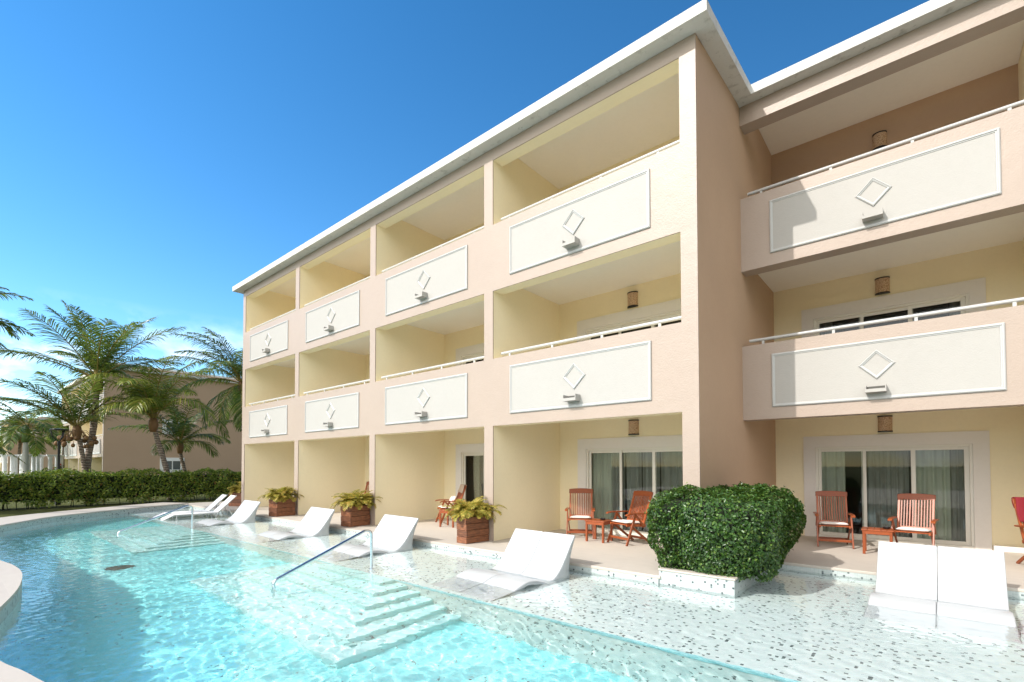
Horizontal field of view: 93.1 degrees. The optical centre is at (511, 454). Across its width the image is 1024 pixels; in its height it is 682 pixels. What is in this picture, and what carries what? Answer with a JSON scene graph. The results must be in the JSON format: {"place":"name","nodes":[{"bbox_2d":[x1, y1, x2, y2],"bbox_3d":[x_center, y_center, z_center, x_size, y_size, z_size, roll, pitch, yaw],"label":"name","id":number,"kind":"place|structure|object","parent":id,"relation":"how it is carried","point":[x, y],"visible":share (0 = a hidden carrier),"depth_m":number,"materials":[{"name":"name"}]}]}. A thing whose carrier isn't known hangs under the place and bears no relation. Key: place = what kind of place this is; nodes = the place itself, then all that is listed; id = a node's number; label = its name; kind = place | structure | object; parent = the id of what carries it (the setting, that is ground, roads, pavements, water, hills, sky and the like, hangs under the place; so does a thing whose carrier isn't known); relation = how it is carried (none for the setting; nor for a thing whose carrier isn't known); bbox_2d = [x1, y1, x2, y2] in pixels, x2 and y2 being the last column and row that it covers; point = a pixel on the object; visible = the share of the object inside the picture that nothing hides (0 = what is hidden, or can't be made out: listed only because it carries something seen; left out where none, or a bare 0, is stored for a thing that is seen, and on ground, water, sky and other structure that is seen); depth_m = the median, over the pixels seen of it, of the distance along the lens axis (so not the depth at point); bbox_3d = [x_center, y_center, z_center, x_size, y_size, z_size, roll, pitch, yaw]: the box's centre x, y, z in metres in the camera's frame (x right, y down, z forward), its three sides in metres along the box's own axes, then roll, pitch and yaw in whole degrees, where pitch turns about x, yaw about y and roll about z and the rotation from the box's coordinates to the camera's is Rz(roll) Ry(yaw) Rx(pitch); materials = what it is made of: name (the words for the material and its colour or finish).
{"place":"outdoors","nodes":[
{"label":"outdoors","id":0,"kind":"place"},
{"bbox_2d":[1,454,8,473],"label":"white column","id":1,"kind":"structure","parent":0,"point":[4,462],"depth_m":33.16,"materials":[{"name":"white paint"}]},
{"bbox_2d":[9,455,16,473],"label":"white column","id":2,"kind":"structure","parent":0,"point":[12,464],"depth_m":33.62,"materials":[{"name":"white paint"}]},
{"bbox_2d":[18,455,21,472],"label":"white column","id":3,"kind":"structure","parent":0,"point":[20,457],"depth_m":33.77,"materials":[{"name":"white paint"}]},
{"bbox_2d":[0,560,43,681],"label":"pool deck","id":4,"kind":"structure","parent":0,"point":[10,579],"depth_m":5.97,"materials":[{"name":"beige concrete"}]},
{"bbox_2d":[40,455,45,470],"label":"white column","id":5,"kind":"structure","parent":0,"point":[41,462],"depth_m":34.92,"materials":[{"name":"white paint"}]},
{"bbox_2d":[0,493,228,516],"bbox_3d":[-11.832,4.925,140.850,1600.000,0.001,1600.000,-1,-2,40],"label":"ground","id":6,"kind":"structure","parent":0,"point":[22,509],"depth_m":21.46,"materials":[{"name":"green plant"}]},
{"bbox_2d":[0,416,20,456],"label":"palm tree","id":7,"kind":"object","parent":6,"relation":"on","point":[3,432],"visible":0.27,"depth_m":39.70,"materials":[{"name":"green plant"}]},
{"bbox_2d":[15,455,17,473],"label":"white column","id":8,"kind":"structure","parent":6,"relation":"on","point":[16,465],"depth_m":33.95,"materials":[{"name":"white paint"}]},
{"bbox_2d":[0,418,34,474],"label":"hotel building","id":9,"kind":"structure","parent":6,"relation":"on","point":[14,451],"depth_m":71.17,"materials":[{"name":"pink paint"}]},
{"bbox_2d":[0,287,35,354],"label":"palm tree","id":10,"kind":"object","parent":6,"relation":"on","point":[10,330],"visible":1,"depth_m":17.25,"materials":[{"name":"green plant"}]},
{"bbox_2d":[0,425,41,464],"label":"palm tree","id":11,"kind":"object","parent":6,"relation":"on","point":[10,431],"visible":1,"depth_m":18.79,"materials":[{"name":"green plant"}]},
{"bbox_2d":[0,415,55,473],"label":"palm tree","id":12,"kind":"object","parent":6,"relation":"on","point":[20,442],"visible":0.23,"depth_m":40.77,"materials":[{"name":"green plant"}]},
{"bbox_2d":[29,454,31,471],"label":"white column","id":13,"kind":"structure","parent":6,"relation":"on","point":[30,462],"depth_m":32.75,"materials":[{"name":"white paint"}]},
{"bbox_2d":[31,456,36,475],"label":"white column","id":14,"kind":"structure","parent":6,"relation":"on","point":[33,463],"depth_m":33.17,"materials":[{"name":"white paint"}]},
{"bbox_2d":[0,402,73,472],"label":"palm tree","id":15,"kind":"object","parent":6,"relation":"on","point":[26,440],"visible":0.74,"depth_m":31.48,"materials":[{"name":"green plant"}]},
{"bbox_2d":[36,454,41,473],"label":"white column","id":16,"kind":"structure","parent":6,"relation":"on","point":[37,463],"depth_m":33.53,"materials":[{"name":"white paint"}]},
{"bbox_2d":[35,416,59,469],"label":"hotel building","id":17,"kind":"structure","parent":6,"relation":"on","point":[50,450],"depth_m":71.76,"materials":[{"name":"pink paint"}]},
{"bbox_2d":[31,417,68,467],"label":"palm tree","id":18,"kind":"object","parent":6,"relation":"on","point":[59,425],"visible":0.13,"depth_m":44.20,"materials":[{"name":"green plant"}]},
{"bbox_2d":[46,455,53,472],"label":"white column","id":19,"kind":"structure","parent":6,"relation":"on","point":[50,457],"depth_m":33.80,"materials":[{"name":"white paint"}]},
{"bbox_2d":[50,428,68,504],"bbox_3d":[-19.587,0.515,20.971,0.620,3.300,0.614,-1,-2,40],"label":"street lamp","id":20,"kind":"object","parent":6,"relation":"on","point":[59,445],"visible":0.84,"depth_m":20.94,"materials":[{"name":"black metal"}]},
{"bbox_2d":[60,455,64,468],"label":"white column","id":21,"kind":"structure","parent":6,"relation":"on","point":[61,459],"depth_m":34.62,"materials":[{"name":"white paint"}]},
{"bbox_2d":[0,371,146,501],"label":"palm tree","id":22,"kind":"object","parent":6,"relation":"on","point":[61,411],"visible":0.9,"depth_m":21.55,"materials":[{"name":"green plant"}]},
{"bbox_2d":[0,299,185,500],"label":"palm tree","id":23,"kind":"object","parent":6,"relation":"on","point":[94,362],"visible":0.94,"depth_m":22.26,"materials":[{"name":"green plant"}]},
{"bbox_2d":[0,466,241,509],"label":"hedge","id":24,"kind":"object","parent":6,"relation":"on","point":[42,487],"visible":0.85,"depth_m":21.06,"materials":[{"name":"green plant"}]},
{"bbox_2d":[61,355,217,499],"bbox_3d":[-18.085,-1.424,23.756,6.232,7.363,5.828,-1,-2,40],"label":"palm tree","id":25,"kind":"object","parent":6,"relation":"on","point":[151,405],"visible":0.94,"depth_m":23.29,"materials":[{"name":"green plant"}]},
{"bbox_2d":[57,363,241,475],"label":"hotel building","id":26,"kind":"structure","parent":6,"relation":"on","point":[115,450],"depth_m":37.25,"materials":[{"name":"beige paint"}]},
{"bbox_2d":[160,458,183,471],"bbox_3d":[-25.905,0.808,37.010,0.040,1.170,1.570,-1,-2,40],"label":"window","id":27,"kind":"structure","parent":26,"relation":"in","point":[161,467],"depth_m":36.91,"materials":[{"name":"white paint"}]},
{"bbox_2d":[107,399,238,496],"bbox_3d":[-17.962,-0.315,26.688,4.966,5.232,5.700,0,-1,14],"label":"palm tree","id":28,"kind":"object","parent":6,"relation":"on","point":[182,429],"visible":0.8,"depth_m":26.24,"materials":[{"name":"green plant"}]},
{"bbox_2d":[158,327,242,438],"bbox_3d":[-15.383,-2.147,26.970,6.401,8.884,6.561,0,-1,-6],"label":"palm tree","id":29,"kind":"object","parent":6,"relation":"on","point":[236,369],"visible":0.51,"depth_m":26.14,"materials":[{"name":"green plant"}]},
{"bbox_2d":[232,0,1023,553],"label":"hotel building","id":30,"kind":"structure","parent":6,"relation":"on","point":[676,252],"depth_m":10.06,"materials":[{"name":"beige paint"}]},
{"bbox_2d":[456,443,483,503],"bbox_3d":[-0.560,0.820,14.376,3.420,2.320,0.340,-1,-2,40],"label":"sliding door","id":31,"kind":"structure","parent":30,"relation":"in","point":[469,457],"depth_m":14.88,"materials":[{"name":"white glass"}]},
{"bbox_2d":[456,343,483,365],"bbox_3d":[-0.523,-2.183,14.278,3.140,2.320,0.140,-1,-2,40],"label":"sliding door","id":32,"kind":"structure","parent":30,"relation":"in","point":[477,350],"depth_m":14.89,"materials":[{"name":"white paint"}]},
{"bbox_2d":[577,298,680,341],"bbox_3d":[3.011,-2.252,11.516,3.140,2.320,0.481,-1,-2,40],"label":"sliding door","id":33,"kind":"structure","parent":30,"relation":"in","point":[672,308],"depth_m":11.45,"materials":[{"name":"white paint"}]},
{"bbox_2d":[578,435,682,538],"bbox_3d":[2.865,0.748,11.484,3.420,2.320,0.342,-1,-2,40],"label":"sliding door","id":34,"kind":"structure","parent":30,"relation":"in","point":[604,458],"depth_m":11.64,"materials":[{"name":"white"}]},
{"bbox_2d":[801,277,985,337],"bbox_3d":[8.218,-2.281,10.661,3.140,2.320,0.476,-1,-2,40],"label":"sliding door","id":35,"kind":"structure","parent":30,"relation":"in","point":[970,292],"depth_m":10.35,"materials":[{"name":"white paint"}]},
{"bbox_2d":[803,430,991,549],"bbox_3d":[8.073,0.719,10.631,3.420,2.320,0.341,-1,-2,40],"label":"sliding door","id":36,"kind":"structure","parent":30,"relation":"in","point":[940,461],"depth_m":10.26,"materials":[{"name":"white glass"}]},
{"bbox_2d":[0,0,929,441],"label":"sky","id":37,"kind":"structure","parent":0,"point":[157,156],"materials":[{"name":"blue"}]},
{"bbox_2d":[0,508,1023,681],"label":"water","id":38,"kind":"structure","parent":0,"point":[172,599],"depth_m":5.49,"materials":[{"name":"teal liquid"}]},
{"bbox_2d":[0,504,1023,623],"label":"pool wall","id":39,"kind":"structure","parent":0,"point":[7,609],"depth_m":9.73,"materials":[{"name":"stone"}]},
{"bbox_2d":[185,501,1023,591],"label":"terrace","id":40,"kind":"structure","parent":0,"point":[637,556],"depth_m":9.34,"materials":[{"name":"beige stone"}]},
{"bbox_2d":[227,481,240,505],"bbox_3d":[-11.170,1.614,20.423,1.449,1.048,1.232,1,-1,-29],"label":"potted palm","id":41,"kind":"object","parent":40,"relation":"on","point":[236,492],"visible":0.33,"depth_m":20.05,"materials":[{"name":"brown wood"}]},
{"bbox_2d":[258,486,303,516],"bbox_3d":[-7.736,1.546,16.256,1.220,0.981,1.255,-1,-2,33],"label":"potted plant","id":42,"kind":"object","parent":40,"relation":"on","point":[282,501],"visible":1,"depth_m":15.99,"materials":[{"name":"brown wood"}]},
{"bbox_2d":[330,489,382,526],"bbox_3d":[-4.298,1.456,13.490,1.231,1.022,1.406,-1,-2,34],"label":"potted palm","id":43,"kind":"object","parent":40,"relation":"on","point":[355,509],"visible":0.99,"depth_m":13.25,"materials":[{"name":"brown wood"}]},
{"bbox_2d":[354,481,368,494],"bbox_3d":[-5.147,1.509,17.135,0.678,1.122,0.800,-1,-1,23],"label":"folding armchair","id":44,"kind":"object","parent":40,"relation":"on","point":[367,485],"visible":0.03,"depth_m":17.51,"materials":[{"name":"brown wood"}]},
{"bbox_2d":[439,509,454,527],"bbox_3d":[-1.681,1.727,13.248,0.476,0.460,0.440,-1,-1,24],"label":"side table","id":45,"kind":"object","parent":40,"relation":"on","point":[442,511],"visible":0.43,"depth_m":13.13,"materials":[{"name":"brown wood"}]},
{"bbox_2d":[435,485,466,523],"bbox_3d":[-1.772,1.433,14.110,0.800,1.122,0.678,0,-1,-21],"label":"folding armchair","id":46,"kind":"object","parent":40,"relation":"on","point":[459,495],"visible":0.56,"depth_m":14.07,"materials":[{"name":"brown wood"}]},
{"bbox_2d":[458,484,466,495],"bbox_3d":[-1.462,1.033,14.240,0.157,0.327,0.500,0,-1,-21],"label":"towel","id":47,"kind":"object","parent":46,"relation":"hanging from","point":[461,489],"visible":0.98,"depth_m":14.17,"materials":[{"name":"beige fabric"}]},
{"bbox_3d":[-1.860,1.518,14.074,0.490,0.082,0.470,0,-1,-21],"label":"seat cushion","id":48,"kind":"object","parent":46,"relation":"on","visible":0},
{"bbox_2d":[449,496,455,504],"bbox_3d":[-1.737,1.336,14.090,0.120,0.300,0.380,26,-10,-19],"label":"pillow","id":49,"kind":"object","parent":48,"relation":"on","point":[452,498],"visible":0.69,"depth_m":13.96,"materials":[{"name":"white fabric"}]},
{"bbox_2d":[441,496,506,543],"bbox_3d":[-0.810,1.402,10.620,1.177,0.985,1.379,-1,-2,44],"label":"potted fern","id":50,"kind":"object","parent":40,"relation":"on","point":[472,517],"visible":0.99,"depth_m":10.37,"materials":[{"name":"brown wood"}]},
{"bbox_2d":[565,488,594,538],"bbox_3d":[1.608,1.365,11.384,0.678,1.122,0.800,0,-1,10],"label":"folding armchair","id":51,"kind":"object","parent":40,"relation":"on","point":[579,491],"visible":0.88,"depth_m":11.58,"materials":[{"name":"brown wood"}]},
{"bbox_2d":[570,515,590,518],"bbox_3d":[1.591,1.448,11.290,0.470,0.082,0.490,0,-1,10],"label":"seat cushion","id":52,"kind":"object","parent":51,"relation":"on","point":[579,517],"visible":0.99,"depth_m":11.09,"materials":[{"name":"white fabric"}]},
{"bbox_2d":[585,518,612,542],"bbox_3d":[1.909,1.660,10.634,0.476,0.460,0.440,-1,-2,39],"label":"side table","id":53,"kind":"object","parent":40,"relation":"on","point":[595,522],"visible":0.93,"depth_m":10.57,"materials":[{"name":"brown wood"}]},
{"bbox_2d":[606,491,652,545],"bbox_3d":[2.534,1.340,10.383,0.800,1.122,0.678,1,-1,-29],"label":"folding armchair","id":54,"kind":"object","parent":40,"relation":"on","point":[639,494],"visible":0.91,"depth_m":10.42,"materials":[{"name":"brown wood"}]},
{"bbox_2d":[611,519,639,523],"bbox_3d":[2.452,1.425,10.336,0.490,0.082,0.470,1,-1,-29],"label":"seat cushion","id":55,"kind":"object","parent":54,"relation":"on","point":[625,521],"visible":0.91,"depth_m":10.20,"materials":[{"name":"white fabric"}]},
{"bbox_2d":[813,491,855,548],"bbox_3d":[6.649,1.325,10.050,0.678,1.122,0.800,-1,-1,29],"label":"folding armchair","id":56,"kind":"object","parent":40,"relation":"on","point":[838,494],"visible":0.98,"depth_m":10.20,"materials":[{"name":"brown wood"}]},
{"bbox_2d":[820,521,848,525],"bbox_3d":[6.604,1.409,9.966,0.470,0.082,0.490,-1,-1,29],"label":"seat cushion","id":57,"kind":"object","parent":56,"relation":"on","point":[833,523],"visible":0.99,"depth_m":9.80,"materials":[{"name":"white fabric"}]},
{"bbox_2d":[861,527,893,553],"bbox_3d":[6.844,1.616,9.084,0.476,0.460,0.440,-1,-2,38],"label":"side table","id":58,"kind":"object","parent":40,"relation":"on","point":[875,530],"visible":0.88,"depth_m":8.99,"materials":[{"name":"brown wood"}]},
{"bbox_2d":[887,493,938,545],"bbox_3d":[7.507,1.301,9.065,0.800,1.122,0.678,1,-2,-44],"label":"folding armchair","id":59,"kind":"object","parent":40,"relation":"on","point":[918,497],"visible":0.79,"depth_m":9.21,"materials":[{"name":"brown wood"}]},
{"bbox_2d":[896,527,930,531],"bbox_3d":[7.440,1.386,8.997,0.490,0.082,0.470,1,-2,-44],"label":"seat cushion","id":60,"kind":"object","parent":59,"relation":"on","point":[913,529],"visible":0.99,"depth_m":8.86,"materials":[{"name":"white fabric"}]},
{"bbox_2d":[1012,498,1023,563],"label":"folding armchair","id":61,"kind":"object","parent":40,"relation":"on","point":[1021,527],"visible":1,"depth_m":8.03,"materials":[{"name":"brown wood"}]},
{"bbox_2d":[1011,497,1023,521],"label":"red cloth","id":62,"kind":"object","parent":61,"relation":"hanging from","point":[1020,506],"visible":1,"depth_m":8.10,"materials":[{"name":"red fabric"}]},
{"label":"pool basin","id":63,"kind":"structure","parent":0,"visible":0},
{"bbox_2d":[0,502,188,526],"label":"coping","id":64,"kind":"object","parent":63,"relation":"on","point":[9,520],"visible":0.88,"depth_m":16.52,"materials":[{"name":"beige stone"}]},
{"bbox_2d":[152,494,226,518],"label":"sling lounger","id":65,"kind":"object","parent":63,"relation":"on","point":[215,502],"visible":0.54,"depth_m":17.64,"materials":[{"name":"white"}]},
{"bbox_2d":[160,495,235,520],"bbox_3d":[-10.834,1.901,16.835,2.161,0.917,0.616,1,-2,-44],"label":"sling lounger","id":66,"kind":"object","parent":63,"relation":"on","point":[227,501],"visible":0.91,"depth_m":16.92,"materials":[{"name":"white"}]},
{"bbox_2d":[196,500,251,523],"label":"pool lounger","id":67,"kind":"object","parent":63,"relation":"on","point":[240,510],"visible":0.5,"depth_m":15.91,"materials":[{"name":"grey plastic"}]},
{"bbox_2d":[204,501,260,525],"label":"pool lounger","id":68,"kind":"object","parent":63,"relation":"on","point":[248,515],"visible":0.72,"depth_m":15.40,"materials":[{"name":"grey plastic"}]},
{"bbox_2d":[258,507,321,536],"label":"pool lounger","id":69,"kind":"object","parent":63,"relation":"on","point":[308,519],"visible":0.51,"depth_m":13.12,"materials":[{"name":"grey plastic"}]},
{"bbox_2d":[268,508,334,539],"bbox_3d":[-5.537,1.842,12.267,0.660,0.832,1.940,-1,-2,42],"label":"pool lounger","id":70,"kind":"object","parent":63,"relation":"on","point":[320,524],"visible":0.69,"depth_m":12.60,"materials":[{"name":"grey plastic"}]},
{"bbox_2d":[272,529,372,584],"bbox_3d":[-3.016,2.025,7.925,0.100,1.465,1.763,-1,-2,40],"label":"handrail","id":71,"kind":"object","parent":63,"relation":"on","point":[275,580],"visible":0.7,"depth_m":8.01,"materials":[{"name":"silver metal"}]},
{"bbox_2d":[327,514,400,551],"bbox_3d":[-3.402,1.799,10.539,0.660,0.832,1.940,-1,-2,43],"label":"pool lounger","id":72,"kind":"object","parent":63,"relation":"on","point":[384,529],"visible":0.42,"depth_m":10.95,"materials":[{"name":"grey plastic"}]},
{"bbox_2d":[342,516,418,555],"bbox_3d":[-2.916,1.787,10.085,0.660,0.832,1.940,-1,-2,43],"label":"pool lounger","id":73,"kind":"object","parent":63,"relation":"on","point":[401,535],"visible":0.62,"depth_m":10.43,"materials":[{"name":"grey plastic"}]},
{"bbox_2d":[456,528,542,582],"bbox_3d":[-0.343,1.733,7.915,0.660,0.832,1.940,-1,-2,44],"label":"pool lounger","id":74,"kind":"object","parent":63,"relation":"on","point":[518,554],"visible":0.65,"depth_m":8.30,"materials":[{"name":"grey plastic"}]},
{"bbox_2d":[484,532,575,590],"bbox_3d":[0.139,1.722,7.457,0.660,0.832,1.940,-1,-2,44],"label":"pool lounger","id":75,"kind":"object","parent":63,"relation":"on","point":[550,560],"visible":0.73,"depth_m":7.80,"materials":[{"name":"grey plastic"}]},
{"bbox_2d":[658,564,766,595],"bbox_3d":[3.364,1.921,7.831,1.100,0.405,2.335,-1,-2,40],"label":"bush planter","id":76,"kind":"object","parent":63,"relation":"on","point":[725,584],"visible":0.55,"depth_m":6.93,"materials":[{"name":"concrete"}]},
{"bbox_2d":[644,481,806,582],"bbox_3d":[3.451,1.129,7.827,2.053,1.400,3.028,-1,-2,40],"label":"clipped bush","id":77,"kind":"object","parent":76,"relation":"in","point":[743,531],"visible":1,"depth_m":6.90,"materials":[{"name":"green plant"}]},
{"bbox_2d":[868,541,937,614],"bbox_3d":[5.097,1.687,6.329,0.660,0.832,1.940,-1,-2,42],"label":"pool lounger","id":78,"kind":"object","parent":63,"relation":"on","point":[908,571],"visible":0.73,"depth_m":6.75,"materials":[{"name":"grey plastic"}]},
{"bbox_2d":[937,546,1016,626],"bbox_3d":[5.591,1.676,5.886,0.660,0.832,1.940,-1,-2,42],"label":"pool lounger","id":79,"kind":"object","parent":63,"relation":"on","point":[972,577],"visible":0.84,"depth_m":6.31,"materials":[{"name":"grey plastic"}]},
{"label":"pool floor","id":80,"kind":"structure","parent":0,"visible":0},
{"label":"pool steps","id":81,"kind":"structure","parent":80,"relation":"on","visible":0},
{"bbox_2d":[117,505,193,533],"bbox_3d":[-9.752,2.161,13.354,0.100,1.465,1.763,-1,-2,40],"label":"handrail","id":82,"kind":"object","parent":81,"relation":"on","point":[191,506],"visible":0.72,"depth_m":13.49,"materials":[{"name":"silver metal"}]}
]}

